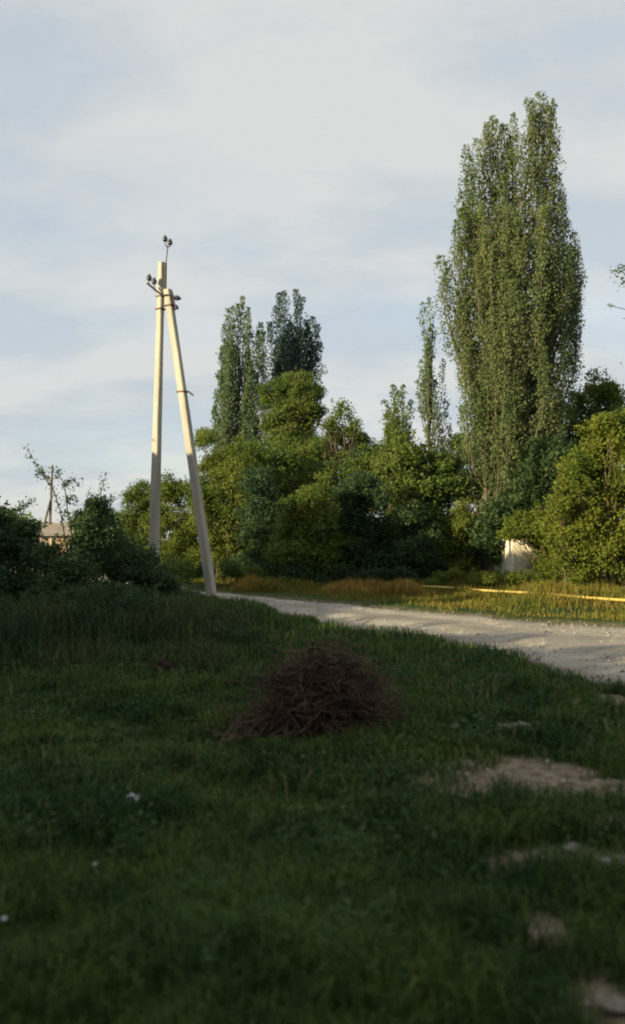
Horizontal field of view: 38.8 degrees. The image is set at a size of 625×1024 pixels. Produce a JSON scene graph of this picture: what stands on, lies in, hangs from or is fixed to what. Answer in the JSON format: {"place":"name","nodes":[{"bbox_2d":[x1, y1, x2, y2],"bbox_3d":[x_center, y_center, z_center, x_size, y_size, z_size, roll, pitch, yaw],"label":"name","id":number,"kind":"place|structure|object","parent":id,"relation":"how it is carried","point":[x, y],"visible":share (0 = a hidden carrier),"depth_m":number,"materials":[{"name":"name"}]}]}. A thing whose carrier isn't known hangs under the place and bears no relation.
{"place":"outdoors","nodes":[
{"label":"outdoors","id":0,"kind":"place"},
{"bbox_2d":[223,572,269,590],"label":"dry grass","id":1,"kind":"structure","parent":0,"point":[247,579],"depth_m":26.85,"materials":[{"name":"brown plant"}]},
{"bbox_2d":[232,575,322,592],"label":"tall grass","id":2,"kind":"structure","parent":0,"point":[261,585],"depth_m":26.36,"materials":[{"name":"plant"}]},
{"bbox_2d":[0,588,597,686],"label":"grass","id":3,"kind":"structure","parent":0,"point":[271,614],"depth_m":12.00,"materials":[{"name":"green plant"}]},
{"bbox_2d":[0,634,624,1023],"bbox_3d":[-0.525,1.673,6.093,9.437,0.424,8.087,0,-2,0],"label":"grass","id":4,"kind":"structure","parent":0,"point":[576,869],"depth_m":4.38,"materials":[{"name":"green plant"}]},
{"bbox_2d":[126,793,138,800],"bbox_3d":[-1.039,1.647,5.129,0.085,0.034,0.078,0,-2,0],"label":"paper scrap","id":5,"kind":"object","parent":4,"relation":"on","point":[131,796],"visible":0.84,"depth_m":5.11,"materials":[{"name":"white paper"}]},
{"bbox_2d":[0,540,624,1023],"bbox_3d":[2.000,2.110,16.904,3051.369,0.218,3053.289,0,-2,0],"label":"ground","id":6,"kind":"structure","parent":0,"point":[540,768],"depth_m":4.16,"materials":[{"name":"soil"}]},
{"bbox_2d":[1,496,37,599],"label":"sapling","id":7,"kind":"object","parent":6,"relation":"on","point":[18,509],"visible":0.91,"depth_m":17.25,"materials":[{"name":"green plant"}]},
{"bbox_2d":[0,496,47,608],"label":"shrub","id":8,"kind":"object","parent":6,"relation":"on","point":[11,536],"visible":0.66,"depth_m":17.36,"materials":[{"name":"green plant"}]},
{"bbox_2d":[23,444,67,551],"bbox_3d":[-5.220,0.376,17.203,1.430,3.482,0.444,-1,-2,29],"label":"sapling","id":9,"kind":"object","parent":6,"relation":"on","point":[41,471],"visible":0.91,"depth_m":17.20,"materials":[{"name":"green plant"}]},
{"bbox_2d":[41,465,58,529],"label":"utility pole","id":10,"kind":"object","parent":6,"relation":"on","point":[49,508],"visible":0.49,"depth_m":84.92,"materials":[{"name":"grey concrete"}]},
{"bbox_2d":[0,533,107,603],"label":"shrub","id":11,"kind":"object","parent":6,"relation":"on","point":[54,563],"visible":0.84,"depth_m":16.24,"materials":[{"name":"green plant"}]},
{"bbox_2d":[39,523,75,552],"bbox_3d":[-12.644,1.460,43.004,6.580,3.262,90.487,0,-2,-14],"label":"house","id":12,"kind":"structure","parent":6,"relation":"on","point":[50,531],"depth_m":80.38,"materials":[{"name":"beige paint"}]},
{"bbox_2d":[45,465,82,548],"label":"sapling","id":13,"kind":"object","parent":6,"relation":"on","point":[70,498],"visible":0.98,"depth_m":17.19,"materials":[{"name":"green plant"}]},
{"bbox_2d":[0,577,168,618],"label":"shrub","id":14,"kind":"object","parent":6,"relation":"on","point":[122,589],"visible":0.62,"depth_m":14.30,"materials":[{"name":"green plant"}]},
{"bbox_2d":[60,494,138,605],"bbox_3d":[-4.265,0.902,17.934,1.386,2.581,2.497,0,-2,0],"label":"shrub","id":15,"kind":"object","parent":6,"relation":"on","point":[97,528],"visible":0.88,"depth_m":17.43,"materials":[{"name":"green plant"}]},
{"bbox_2d":[86,472,119,583],"bbox_3d":[-4.361,0.647,18.156,0.618,2.997,0.585,-1,-2,35],"label":"sapling","id":16,"kind":"object","parent":6,"relation":"on","point":[110,499],"visible":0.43,"depth_m":18.27,"materials":[{"name":"green plant"}]},
{"bbox_2d":[0,580,261,676],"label":"tall weeds","id":17,"kind":"object","parent":6,"relation":"on","point":[38,631],"visible":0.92,"depth_m":12.22,"materials":[{"name":"green plant"}]},
{"bbox_2d":[110,478,171,561],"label":"hedgerow bush","id":18,"kind":"object","parent":6,"relation":"on","point":[135,496],"visible":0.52,"depth_m":40.37,"materials":[{"name":"green plant"}]},
{"bbox_2d":[99,534,183,602],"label":"shrub","id":19,"kind":"object","parent":6,"relation":"on","point":[149,571],"visible":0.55,"depth_m":18.65,"materials":[{"name":"green plant"}]},
{"bbox_2d":[154,658,171,672],"bbox_3d":[-1.758,1.802,10.402,0.221,0.161,0.180,0,-2,0],"label":"earth clod","id":20,"kind":"object","parent":6,"relation":"on","point":[160,663],"visible":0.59,"depth_m":10.34,"materials":[{"name":"brown soil"}]},
{"bbox_2d":[137,469,222,574],"bbox_3d":[-5.806,0.496,39.096,3.792,4.669,3.686,0,-2,0],"label":"hedgerow bush","id":21,"kind":"object","parent":6,"relation":"on","point":[179,535],"visible":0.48,"depth_m":38.42,"materials":[{"name":"green plant"}]},
{"bbox_2d":[146,235,222,598],"bbox_3d":[-3.367,-2.482,23.571,2.135,9.878,0.590,0,-2,10],"label":"utility pole","id":22,"kind":"object","parent":6,"relation":"on","point":[163,291],"visible":0.96,"depth_m":23.60,"materials":[{"name":"concrete"}]},
{"bbox_2d":[162,554,263,587],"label":"hedgerow bush","id":23,"kind":"object","parent":6,"relation":"on","point":[235,569],"visible":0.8,"depth_m":28.50,"materials":[{"name":"green plant"}]},
{"bbox_2d":[176,426,283,577],"bbox_3d":[-3.314,-0.438,36.160,3.686,6.371,4.170,-2,-2,43],"label":"hedgerow bush","id":24,"kind":"object","parent":6,"relation":"on","point":[215,495],"visible":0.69,"depth_m":35.68,"materials":[{"name":"green plant"}]},
{"bbox_2d":[208,295,270,557],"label":"poplar tree","id":25,"kind":"object","parent":6,"relation":"on","point":[230,398],"visible":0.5,"depth_m":59.87,"materials":[{"name":"green plant"}]},
{"bbox_2d":[229,462,285,577],"bbox_3d":[-2.061,0.366,33.884,2.536,4.619,3.008,0,-2,0],"label":"hedgerow bush","id":26,"kind":"object","parent":6,"relation":"on","point":[260,520],"visible":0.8,"depth_m":33.35,"materials":[{"name":"green plant"}]},
{"bbox_2d":[254,365,328,497],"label":"broadleaf tree","id":27,"kind":"object","parent":6,"relation":"on","point":[297,412],"visible":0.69,"depth_m":47.96,"materials":[{"name":"green plant"}]},
{"bbox_2d":[264,289,327,497],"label":"poplar tree","id":28,"kind":"object","parent":6,"relation":"on","point":[290,352],"visible":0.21,"depth_m":62.98,"materials":[{"name":"green plant"}]},
{"bbox_2d":[190,618,421,747],"bbox_3d":[-0.014,1.408,7.348,1.884,1.059,1.654,0,-2,0],"label":"brush pile","id":29,"kind":"object","parent":6,"relation":"on","point":[314,694],"visible":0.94,"depth_m":7.16,"materials":[{"name":"brown wood"}]},
{"bbox_2d":[261,481,361,580],"bbox_3d":[-0.036,0.742,30.338,3.531,3.653,2.937,0,-2,0],"label":"hedgerow bush","id":30,"kind":"object","parent":6,"relation":"on","point":[307,532],"visible":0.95,"depth_m":29.99,"materials":[{"name":"green plant"}]},
{"bbox_2d":[236,437,387,572],"bbox_3d":[-0.048,-0.296,40.043,7.302,6.314,5.617,0,-2,0],"label":"hedgerow tree","id":31,"kind":"object","parent":6,"relation":"on","point":[283,481],"visible":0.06,"depth_m":39.26,"materials":[{"name":"green plant"}]},
{"bbox_2d":[0,629,624,1015],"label":"dry stalks","id":32,"kind":"object","parent":6,"relation":"on","point":[506,699],"visible":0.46,"depth_m":6.10,"materials":[{"name":"plant"}]},
{"bbox_2d":[18,510,622,549],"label":"woodland","id":33,"kind":"object","parent":6,"relation":"on","point":[26,517],"depth_m":119.36,"materials":[{"name":"green plant"}]},
{"bbox_2d":[257,437,391,570],"bbox_3d":[0.648,-0.158,36.942,6.538,5.859,3.521,0,-2,0],"label":"hedgerow bush","id":34,"kind":"object","parent":6,"relation":"on","point":[290,461],"visible":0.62,"depth_m":36.77,"materials":[{"name":"green plant"}]},
{"bbox_2d":[269,437,392,532],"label":"hedgerow tree","id":35,"kind":"object","parent":6,"relation":"on","point":[306,453],"visible":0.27,"depth_m":42.05,"materials":[{"name":"green plant"}]},
{"bbox_2d":[260,558,417,583],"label":"hedgerow bush","id":36,"kind":"object","parent":6,"relation":"on","point":[381,572],"visible":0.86,"depth_m":29.94,"materials":[{"name":"green plant"}]},
{"bbox_2d":[307,397,375,482],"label":"broadleaf tree","id":37,"kind":"object","parent":6,"relation":"on","point":[351,435],"visible":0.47,"depth_m":41.67,"materials":[{"name":"green plant"}]},
{"bbox_2d":[307,469,403,578],"bbox_3d":[1.901,0.524,32.062,3.824,4.190,3.501,1,-2,-25],"label":"hedgerow bush","id":38,"kind":"object","parent":6,"relation":"on","point":[360,491],"visible":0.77,"depth_m":31.46,"materials":[{"name":"green plant"}]},
{"bbox_2d":[379,384,415,513],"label":"poplar tree","id":39,"kind":"object","parent":6,"relation":"on","point":[395,420],"visible":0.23,"depth_m":47.97,"materials":[{"name":"green plant"}]},
{"bbox_2d":[177,574,624,624],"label":"verge grass","id":40,"kind":"structure","parent":6,"relation":"on","point":[477,602],"depth_m":22.08,"materials":[{"name":"green plant"}]},
{"bbox_2d":[371,495,450,579],"bbox_3d":[3.549,0.977,31.444,2.964,3.241,2.855,0,-2,0],"label":"hedgerow bush","id":41,"kind":"object","parent":6,"relation":"on","point":[417,547],"visible":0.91,"depth_m":31.23,"materials":[{"name":"green plant"}]},
{"bbox_2d":[370,425,479,577],"bbox_3d":[4.346,-0.355,34.066,4.314,6.077,3.893,0,-2,0],"label":"hedgerow tree","id":42,"kind":"object","parent":6,"relation":"on","point":[409,456],"visible":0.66,"depth_m":33.62,"materials":[{"name":"green plant"}]},
{"bbox_2d":[414,297,456,576],"bbox_3d":[5.040,-3.093,36.149,1.735,11.667,1.388,0,-2,0],"label":"poplar tree","id":43,"kind":"object","parent":6,"relation":"on","point":[427,404],"visible":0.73,"depth_m":36.10,"materials":[{"name":"green plant"}]},
{"bbox_2d":[423,564,483,585],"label":"hedgerow bush","id":44,"kind":"object","parent":6,"relation":"on","point":[448,577],"visible":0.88,"depth_m":27.83,"materials":[{"name":"green plant"}]},
{"bbox_2d":[348,432,558,574],"bbox_3d":[7.001,-0.373,40.256,11.990,6.474,5.607,0,-2,0],"label":"hedgerow tree","id":45,"kind":"object","parent":6,"relation":"on","point":[458,440],"visible":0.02,"depth_m":39.55,"materials":[{"name":"green plant"}]},
{"bbox_2d":[437,495,486,577],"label":"hedgerow bush","id":46,"kind":"object","parent":6,"relation":"on","point":[459,524],"visible":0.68,"depth_m":32.09,"materials":[{"name":"green plant"}]},
{"bbox_2d":[431,90,587,574],"bbox_3d":[7.739,-6.866,34.202,4.848,19.161,4.888,-2,-2,41],"label":"poplar tree","id":47,"kind":"object","parent":6,"relation":"on","point":[507,371],"visible":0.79,"depth_m":33.63,"materials":[{"name":"green plant"}]},
{"bbox_2d":[476,564,562,588],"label":"hedgerow bush","id":48,"kind":"object","parent":6,"relation":"on","point":[494,578],"visible":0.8,"depth_m":26.84,"materials":[{"name":"green plant"}]},
{"bbox_2d":[461,426,578,571],"bbox_3d":[7.509,-0.229,32.127,4.382,5.708,3.590,0,-2,0],"label":"hedgerow tree","id":49,"kind":"object","parent":6,"relation":"on","point":[527,492],"visible":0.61,"depth_m":31.77,"materials":[{"name":"green plant"}]},
{"bbox_2d":[501,538,540,584],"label":"shed","id":50,"kind":"structure","parent":6,"relation":"on","point":[513,557],"depth_m":29.58,"materials":[{"name":"paint"}]},
{"bbox_2d":[514,721,531,727],"bbox_3d":[1.705,1.725,7.205,0.145,0.039,0.106,0,-2,0],"label":"stone","id":51,"kind":"object","parent":6,"relation":"on","point":[524,724],"visible":0.41,"depth_m":7.17,"materials":[{"name":"grey stone"}]},
{"bbox_2d":[422,585,624,603],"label":"gas pipe","id":52,"kind":"object","parent":6,"relation":"on","point":[523,592],"visible":0.57,"depth_m":24.09,"materials":[{"name":"yellow metal"}]},
{"bbox_2d":[427,693,624,1020],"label":"dirt patch","id":53,"kind":"object","parent":6,"relation":"on","point":[567,785],"visible":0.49,"depth_m":5.76,"materials":[{"name":"brown soil"}]},
{"bbox_2d":[496,500,572,577],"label":"hedgerow bush","id":54,"kind":"object","parent":6,"relation":"on","point":[515,532],"visible":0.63,"depth_m":28.45,"materials":[{"name":"green plant"}]},
{"bbox_2d":[506,577,624,603],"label":"tall grass","id":55,"kind":"structure","parent":6,"relation":"on","point":[544,588],"depth_m":23.56,"materials":[{"name":"green plant"}]},
{"bbox_2d":[563,842,579,851],"bbox_3d":[1.338,1.738,4.607,0.104,0.040,0.072,1,-2,-28],"label":"stone","id":56,"kind":"object","parent":6,"relation":"on","point":[570,845],"visible":0.49,"depth_m":4.59,"materials":[{"name":"grey stone"}]},
{"bbox_2d":[530,407,624,587],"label":"hedgerow bush","id":57,"kind":"object","parent":6,"relation":"on","point":[594,474],"visible":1,"depth_m":26.10,"materials":[{"name":"green plant"}]},
{"bbox_2d":[538,406,624,577],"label":"hedgerow bush","id":58,"kind":"object","parent":6,"relation":"on","point":[550,479],"visible":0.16,"depth_m":31.71,"materials":[{"name":"green plant"}]},
{"bbox_2d":[561,367,624,575],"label":"walnut tree","id":59,"kind":"object","parent":6,"relation":"on","point":[605,394],"visible":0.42,"depth_m":36.75,"materials":[{"name":"green plant"}]},
{"bbox_2d":[596,994,624,1012],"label":"stone","id":60,"kind":"object","parent":6,"relation":"on","point":[618,1000],"visible":0.93,"depth_m":3.11,"materials":[{"name":"grey stone"}]},
{"bbox_2d":[607,264,624,363],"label":"acacia tree","id":61,"kind":"object","parent":6,"relation":"on","point":[619,272],"visible":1,"depth_m":15.10,"materials":[{"name":"green plant"}]},
{"bbox_2d":[0,0,624,539],"label":"sky","id":62,"kind":"structure","parent":0,"point":[311,147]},
{"bbox_2d":[4,566,624,685],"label":"road","id":63,"kind":"structure","parent":0,"point":[579,643],"depth_m":14.90,"materials":[{"name":"grey gravel"}]},
{"bbox_2d":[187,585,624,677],"bbox_3d":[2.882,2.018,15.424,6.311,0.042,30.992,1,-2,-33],"label":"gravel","id":64,"kind":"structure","parent":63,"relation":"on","point":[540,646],"depth_m":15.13,"materials":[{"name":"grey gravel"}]},
{"bbox_2d":[320,574,439,596],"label":"dry grass","id":65,"kind":"structure","parent":0,"point":[403,586],"depth_m":25.25,"materials":[{"name":"brown plant"}]},
{"bbox_2d":[429,581,528,598],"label":"tall grass","id":66,"kind":"structure","parent":0,"point":[459,587],"depth_m":25.67,"materials":[{"name":"plant"}]}
]}

